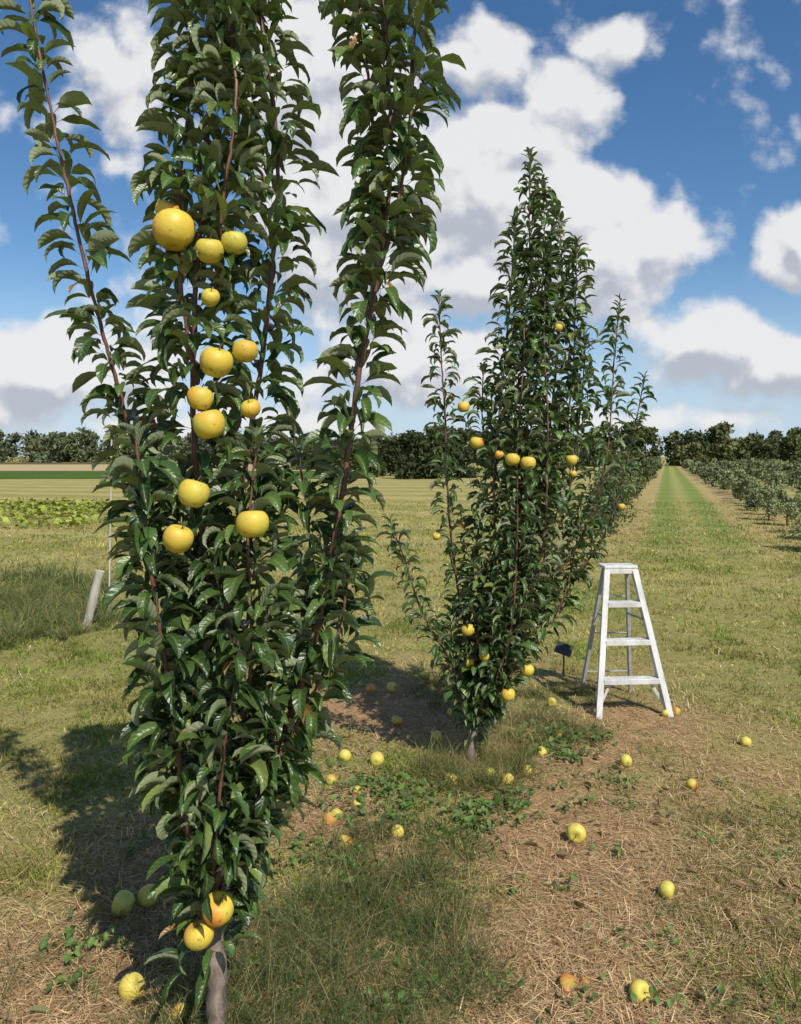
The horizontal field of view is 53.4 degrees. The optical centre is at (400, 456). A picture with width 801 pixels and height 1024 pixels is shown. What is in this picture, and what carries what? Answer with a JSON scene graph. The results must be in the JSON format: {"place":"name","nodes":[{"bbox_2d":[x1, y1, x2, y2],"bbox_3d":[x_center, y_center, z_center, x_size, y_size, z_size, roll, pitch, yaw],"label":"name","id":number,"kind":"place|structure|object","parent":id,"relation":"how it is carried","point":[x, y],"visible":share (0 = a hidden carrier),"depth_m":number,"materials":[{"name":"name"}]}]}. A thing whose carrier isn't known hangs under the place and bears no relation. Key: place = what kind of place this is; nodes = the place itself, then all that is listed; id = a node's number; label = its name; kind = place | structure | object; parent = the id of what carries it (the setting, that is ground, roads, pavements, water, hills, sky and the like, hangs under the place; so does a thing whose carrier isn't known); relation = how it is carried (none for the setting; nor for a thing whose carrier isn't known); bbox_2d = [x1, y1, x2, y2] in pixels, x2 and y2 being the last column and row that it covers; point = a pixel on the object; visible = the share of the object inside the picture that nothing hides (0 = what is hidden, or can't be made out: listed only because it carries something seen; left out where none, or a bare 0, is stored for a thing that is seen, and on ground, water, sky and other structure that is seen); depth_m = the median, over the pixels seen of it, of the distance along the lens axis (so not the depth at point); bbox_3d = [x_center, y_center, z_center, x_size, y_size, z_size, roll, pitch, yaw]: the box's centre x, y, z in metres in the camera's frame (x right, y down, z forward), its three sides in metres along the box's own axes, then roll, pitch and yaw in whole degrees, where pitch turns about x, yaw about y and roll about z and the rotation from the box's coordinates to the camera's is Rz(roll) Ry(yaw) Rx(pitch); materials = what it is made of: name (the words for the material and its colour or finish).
{"place":"outdoors","nodes":[
{"label":"outdoors","id":0,"kind":"place"},
{"bbox_2d":[0,463,284,463],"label":"bean field","id":1,"kind":"structure","parent":0,"point":[62,463],"depth_m":187.03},
{"bbox_2d":[0,464,314,470],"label":"harvested field","id":2,"kind":"structure","parent":0,"point":[49,467],"depth_m":119.70,"materials":[{"name":"plant"}]},
{"bbox_2d":[0,471,335,478],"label":"green crop field","id":3,"kind":"structure","parent":0,"point":[57,474],"depth_m":73.44,"materials":[{"name":"green plant"}]},
{"bbox_2d":[0,457,800,1023],"bbox_3d":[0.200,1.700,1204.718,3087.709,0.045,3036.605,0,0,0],"label":"ground","id":4,"kind":"structure","parent":0,"point":[670,483],"depth_m":4.76,"materials":[{"name":"green plant"}]},
{"bbox_2d":[0,497,114,527],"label":"squash patch","id":5,"kind":"object","parent":4,"relation":"on","point":[40,509],"visible":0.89,"depth_m":22.53,"materials":[{"name":"green plant"}]},
{"bbox_2d":[83,570,104,626],"bbox_3d":[-3.085,1.449,8.000,0.222,0.619,0.092,0,0,0],"label":"fence post","id":6,"kind":"object","parent":4,"relation":"on","point":[94,591],"visible":0.81,"depth_m":7.96,"materials":[{"name":"white plastic"}]},
{"bbox_2d":[108,440,111,610],"bbox_3d":[-3.135,0.785,8.600,0.047,1.930,0.019,0,0,0],"label":"garden stake","id":7,"kind":"object","parent":4,"relation":"on","point":[110,535],"visible":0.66,"depth_m":8.59,"materials":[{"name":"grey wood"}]},
{"bbox_2d":[110,890,134,916],"bbox_3d":[-1.034,1.661,2.960,0.093,0.091,0.088,0,0,0],"label":"apple","id":8,"kind":"object","parent":4,"relation":"on","point":[121,900],"visible":0.94,"depth_m":2.93,"materials":[{"name":"green food"}]},
{"bbox_2d":[118,972,144,1001],"bbox_3d":[-0.844,1.665,2.500,0.080,0.081,0.078,0,0,0],"label":"apple","id":9,"kind":"object","parent":4,"relation":"on","point":[125,985],"visible":0.92,"depth_m":2.48,"materials":[{"name":"yellow food"}]},
{"bbox_2d":[138,884,157,907],"bbox_3d":[-0.955,1.666,3.021,0.079,0.079,0.080,0,0,36],"label":"apple","id":10,"kind":"object","parent":4,"relation":"on","point":[144,891],"visible":0.66,"depth_m":2.99,"materials":[{"name":"green food"}]},
{"bbox_2d":[171,1002,190,1023],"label":"apple","id":11,"kind":"object","parent":4,"relation":"on","point":[178,1006],"visible":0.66,"depth_m":2.38,"materials":[{"name":"yellow food"}]},
{"bbox_2d":[0,0,465,1023],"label":"apple tree","id":12,"kind":"object","parent":4,"relation":"on","point":[226,824],"visible":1,"depth_m":2.25,"materials":[{"name":"green plant"}]},
{"bbox_2d":[0,424,535,462],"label":"distant tree line","id":13,"kind":"object","parent":4,"relation":"on","point":[54,447],"visible":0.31,"depth_m":226.58,"materials":[{"name":"green plant"}]},
{"bbox_2d":[289,440,312,469],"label":"hedgerow tree","id":14,"kind":"object","parent":4,"relation":"on","point":[305,455],"visible":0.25,"depth_m":99.08,"materials":[{"name":"green plant"}]},
{"bbox_2d":[309,446,336,470],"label":"hedgerow tree","id":15,"kind":"object","parent":4,"relation":"on","point":[313,447],"visible":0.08,"depth_m":89.34,"materials":[{"name":"green plant"}]},
{"bbox_2d":[323,812,336,825],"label":"apple","id":16,"kind":"object","parent":4,"relation":"on","point":[329,815],"visible":0.73,"depth_m":3.64,"materials":[{"name":"food"}]},
{"bbox_2d":[326,774,336,785],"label":"apple","id":17,"kind":"object","parent":4,"relation":"on","point":[330,778],"visible":0.92,"depth_m":4.10,"materials":[{"name":"yellow food"}]},
{"bbox_2d":[331,808,342,818],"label":"apple","id":18,"kind":"object","parent":4,"relation":"on","point":[335,811],"visible":0.56,"depth_m":3.71,"materials":[{"name":"yellow food"}]},
{"bbox_2d":[330,443,358,470],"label":"hedgerow tree","id":19,"kind":"object","parent":4,"relation":"on","point":[353,463],"visible":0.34,"depth_m":79.38,"materials":[{"name":"green plant"}]},
{"bbox_2d":[339,749,350,761],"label":"apple","id":20,"kind":"object","parent":4,"relation":"on","point":[344,754],"visible":0.89,"depth_m":4.42,"materials":[{"name":"yellow food"}]},
{"bbox_2d":[339,834,351,847],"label":"apple","id":21,"kind":"object","parent":4,"relation":"on","point":[344,838],"visible":0.68,"depth_m":3.44,"materials":[{"name":"yellow food"}]},
{"bbox_2d":[352,798,362,807],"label":"apple","id":22,"kind":"object","parent":4,"relation":"on","point":[356,801],"visible":0.52,"depth_m":3.82,"materials":[{"name":"yellow food"}]},
{"bbox_2d":[353,785,362,793],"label":"apple","id":23,"kind":"object","parent":4,"relation":"on","point":[357,787],"visible":0.64,"depth_m":3.97,"materials":[{"name":"yellow food"}]},
{"bbox_2d":[366,684,375,693],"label":"apple","id":24,"kind":"object","parent":4,"relation":"on","point":[371,688],"visible":1,"depth_m":5.70,"materials":[{"name":"orange food"}]},
{"bbox_2d":[358,443,388,476],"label":"hedgerow tree","id":25,"kind":"object","parent":4,"relation":"on","point":[381,447],"visible":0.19,"depth_m":65.36,"materials":[{"name":"green plant"}]},
{"bbox_2d":[370,751,383,766],"bbox_3d":[-0.129,1.666,4.385,0.081,0.078,0.084,0,0,0],"label":"apple","id":26,"kind":"object","parent":4,"relation":"on","point":[376,758],"visible":0.95,"depth_m":4.35,"materials":[{"name":"yellow food"}]},
{"bbox_2d":[387,682,396,691],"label":"apple","id":27,"kind":"object","parent":4,"relation":"on","point":[391,686],"visible":1,"depth_m":5.74,"materials":[{"name":"food"}]},
{"bbox_2d":[379,438,405,475],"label":"hedgerow tree","id":28,"kind":"object","parent":4,"relation":"on","point":[391,455],"visible":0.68,"depth_m":69.37,"materials":[{"name":"green plant"}]},
{"bbox_2d":[392,715,401,725],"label":"apple","id":29,"kind":"object","parent":4,"relation":"on","point":[396,720],"visible":1,"depth_m":5.01,"materials":[{"name":"food"}]},
{"bbox_2d":[391,824,403,838],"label":"apple","id":30,"kind":"object","parent":4,"relation":"on","point":[401,831],"visible":0.83,"depth_m":3.53,"materials":[{"name":"yellow food"}]},
{"bbox_2d":[0,544,800,1023],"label":"tall grass","id":31,"kind":"structure","parent":4,"relation":"on","point":[24,604],"depth_m":2.87,"materials":[{"name":"green plant"}]},
{"bbox_2d":[0,584,800,1023],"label":"straw litter","id":32,"kind":"object","parent":4,"relation":"on","point":[524,1002],"visible":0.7,"depth_m":2.91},
{"bbox_2d":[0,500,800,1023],"bbox_3d":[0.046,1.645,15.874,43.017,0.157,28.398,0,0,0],"label":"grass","id":33,"kind":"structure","parent":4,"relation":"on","point":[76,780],"depth_m":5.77,"materials":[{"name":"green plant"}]},
{"bbox_2d":[0,721,800,1023],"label":"fallen leaves","id":34,"kind":"object","parent":4,"relation":"on","point":[41,1008],"visible":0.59,"depth_m":3.01,"materials":[{"name":"brown plant"}]},
{"bbox_2d":[28,718,800,1023],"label":"weeds","id":35,"kind":"object","parent":4,"relation":"on","point":[486,804],"visible":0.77,"depth_m":3.50,"materials":[{"name":"green plant"}]},
{"bbox_2d":[390,429,441,479],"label":"hedgerow tree","id":36,"kind":"object","parent":4,"relation":"on","point":[410,441],"visible":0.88,"depth_m":59.46,"materials":[{"name":"green plant"}]},
{"bbox_2d":[421,669,430,678],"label":"apple","id":37,"kind":"object","parent":4,"relation":"on","point":[426,671],"visible":0.84,"depth_m":6.07,"materials":[{"name":"green food"}]},
{"bbox_2d":[400,424,460,478],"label":"hedgerow tree","id":38,"kind":"object","parent":4,"relation":"on","point":[429,452],"visible":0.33,"depth_m":60.45,"materials":[{"name":"green plant"}]},
{"bbox_2d":[429,674,438,684],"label":"apple","id":39,"kind":"object","parent":4,"relation":"on","point":[434,678],"visible":0.86,"depth_m":5.92,"materials":[{"name":"green food"}]},
{"bbox_2d":[432,731,443,741],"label":"apple","id":40,"kind":"object","parent":4,"relation":"on","point":[437,734],"visible":0.66,"depth_m":4.72,"materials":[{"name":"food"}]},
{"bbox_2d":[444,774,457,787],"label":"apple","id":41,"kind":"object","parent":4,"relation":"on","point":[451,780],"visible":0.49,"depth_m":4.08,"materials":[{"name":"yellow food"}]},
{"bbox_2d":[447,708,454,716],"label":"apple","id":42,"kind":"object","parent":4,"relation":"on","point":[449,711],"visible":0.55,"depth_m":5.18,"materials":[{"name":"food"}]},
{"bbox_2d":[443,425,479,477],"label":"hedgerow tree","id":43,"kind":"object","parent":4,"relation":"on","point":[468,455],"visible":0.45,"depth_m":62.54,"materials":[{"name":"green plant"}]},
{"bbox_2d":[471,433,502,476],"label":"hedgerow tree","id":44,"kind":"object","parent":4,"relation":"on","point":[476,435],"visible":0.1,"depth_m":65.87,"materials":[{"name":"green plant"}]},
{"bbox_2d":[501,773,514,786],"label":"apple","id":45,"kind":"object","parent":4,"relation":"on","point":[509,777],"visible":0.52,"depth_m":4.08,"materials":[{"name":"yellow food"}]},
{"bbox_2d":[375,146,656,763],"bbox_3d":[0.638,0.000,4.366,1.470,3.428,0.644,0,0,-23],"label":"apple tree","id":46,"kind":"object","parent":4,"relation":"on","point":[505,612],"visible":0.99,"depth_m":4.34,"materials":[{"name":"green plant"}]},
{"bbox_2d":[522,765,531,774],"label":"apple","id":47,"kind":"object","parent":4,"relation":"on","point":[528,767],"visible":0.5,"depth_m":4.22,"materials":[{"name":"yellow food"}]},
{"bbox_2d":[535,746,546,756],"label":"apple","id":48,"kind":"object","parent":4,"relation":"on","point":[544,751],"visible":0.62,"depth_m":4.46,"materials":[{"name":"yellow food"}]},
{"bbox_2d":[547,697,555,706],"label":"apple","id":49,"kind":"object","parent":4,"relation":"on","point":[551,700],"visible":0.77,"depth_m":5.40,"materials":[{"name":"yellow food"}]},
{"bbox_2d":[538,435,564,470],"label":"hedgerow tree","id":50,"kind":"object","parent":4,"relation":"on","point":[544,442],"visible":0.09,"depth_m":83.86,"materials":[{"name":"green plant"}]},
{"bbox_2d":[554,641,573,676],"bbox_3d":[1.260,1.574,6.142,0.147,0.291,0.050,0,0,28],"label":"garden sign","id":51,"kind":"object","parent":4,"relation":"on","point":[564,649],"visible":0.96,"depth_m":6.14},
{"bbox_2d":[559,973,591,995],"bbox_3d":[0.553,1.684,2.534,0.104,0.058,0.071,0,0,-21],"label":"rotten apple","id":52,"kind":"object","parent":4,"relation":"on","point":[566,980],"visible":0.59,"depth_m":2.53,"materials":[{"name":"orange food"}]},
{"bbox_2d":[566,823,585,842],"bbox_3d":[0.777,1.663,3.519,0.083,0.084,0.084,0,0,-27],"label":"apple","id":53,"kind":"object","parent":4,"relation":"on","point":[575,832],"visible":1,"depth_m":3.49,"materials":[{"name":"yellow food"}]},
{"bbox_2d":[577,456,661,533],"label":"orchard row","id":54,"kind":"object","parent":4,"relation":"on","point":[645,473],"visible":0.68,"depth_m":25.29,"materials":[{"name":"green plant"}]},
{"bbox_2d":[620,754,631,766],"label":"apple","id":55,"kind":"object","parent":4,"relation":"on","point":[625,759],"visible":0.92,"depth_m":4.35,"materials":[{"name":"yellow food"}]},
{"bbox_2d":[580,563,673,718],"bbox_3d":[1.502,1.230,5.465,0.517,0.968,0.604,0,0,-4],"label":"step ladder","id":56,"kind":"object","parent":4,"relation":"on","point":[608,569],"visible":0.95,"depth_m":5.35,"materials":[{"name":"white paint"}]},
{"bbox_2d":[479,420,800,466],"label":"distant tree line","id":57,"kind":"object","parent":4,"relation":"on","point":[717,442],"visible":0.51,"depth_m":143.33,"materials":[{"name":"green plant"}]},
{"bbox_2d":[629,979,650,1003],"bbox_3d":[0.748,1.671,2.489,0.066,0.065,0.063,0,0,0],"label":"apple","id":58,"kind":"object","parent":4,"relation":"on","point":[640,988],"visible":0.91,"depth_m":2.47,"materials":[{"name":"yellow food"}]},
{"bbox_2d":[662,709,668,716],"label":"apple","id":59,"kind":"object","parent":4,"relation":"on","point":[665,712],"visible":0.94,"depth_m":5.18,"materials":[{"name":"yellow food"}]},
{"bbox_2d":[659,880,676,899],"bbox_3d":[1.028,1.671,3.070,0.066,0.067,0.065,0,0,-32],"label":"apple","id":60,"kind":"object","parent":4,"relation":"on","point":[666,888],"visible":0.99,"depth_m":3.05,"materials":[{"name":"yellow food"}]},
{"bbox_2d":[672,706,679,714],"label":"apple","id":61,"kind":"object","parent":4,"relation":"on","point":[675,710],"visible":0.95,"depth_m":5.21,"materials":[{"name":"food"}]},
{"bbox_2d":[686,778,697,789],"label":"apple","id":62,"kind":"object","parent":4,"relation":"on","point":[691,783],"visible":0.98,"depth_m":4.04,"materials":[{"name":"yellow food"}]},
{"bbox_2d":[681,459,800,547],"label":"orchard row","id":63,"kind":"object","parent":4,"relation":"on","point":[738,482],"visible":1,"depth_m":24.88,"materials":[{"name":"green plant"}]},
{"bbox_2d":[740,737,751,746],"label":"apple","id":64,"kind":"object","parent":4,"relation":"on","point":[745,741],"visible":0.99,"depth_m":4.64,"materials":[{"name":"yellow food"}]},
{"bbox_2d":[711,457,800,490],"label":"orchard row","id":65,"kind":"object","parent":4,"relation":"on","point":[758,471],"visible":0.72,"depth_m":56.74,"materials":[{"name":"green plant"}]},
{"bbox_2d":[738,458,800,472],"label":"orchard row","id":66,"kind":"object","parent":4,"relation":"on","point":[775,465],"visible":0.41,"depth_m":75.51,"materials":[{"name":"green plant"}]},
{"bbox_2d":[765,459,800,468],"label":"orchard row","id":67,"kind":"object","parent":4,"relation":"on","point":[776,460],"visible":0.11,"depth_m":105.43,"materials":[{"name":"green plant"}]},
{"bbox_2d":[0,0,800,456],"label":"sky","id":68,"kind":"structure","parent":0,"point":[667,133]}
]}

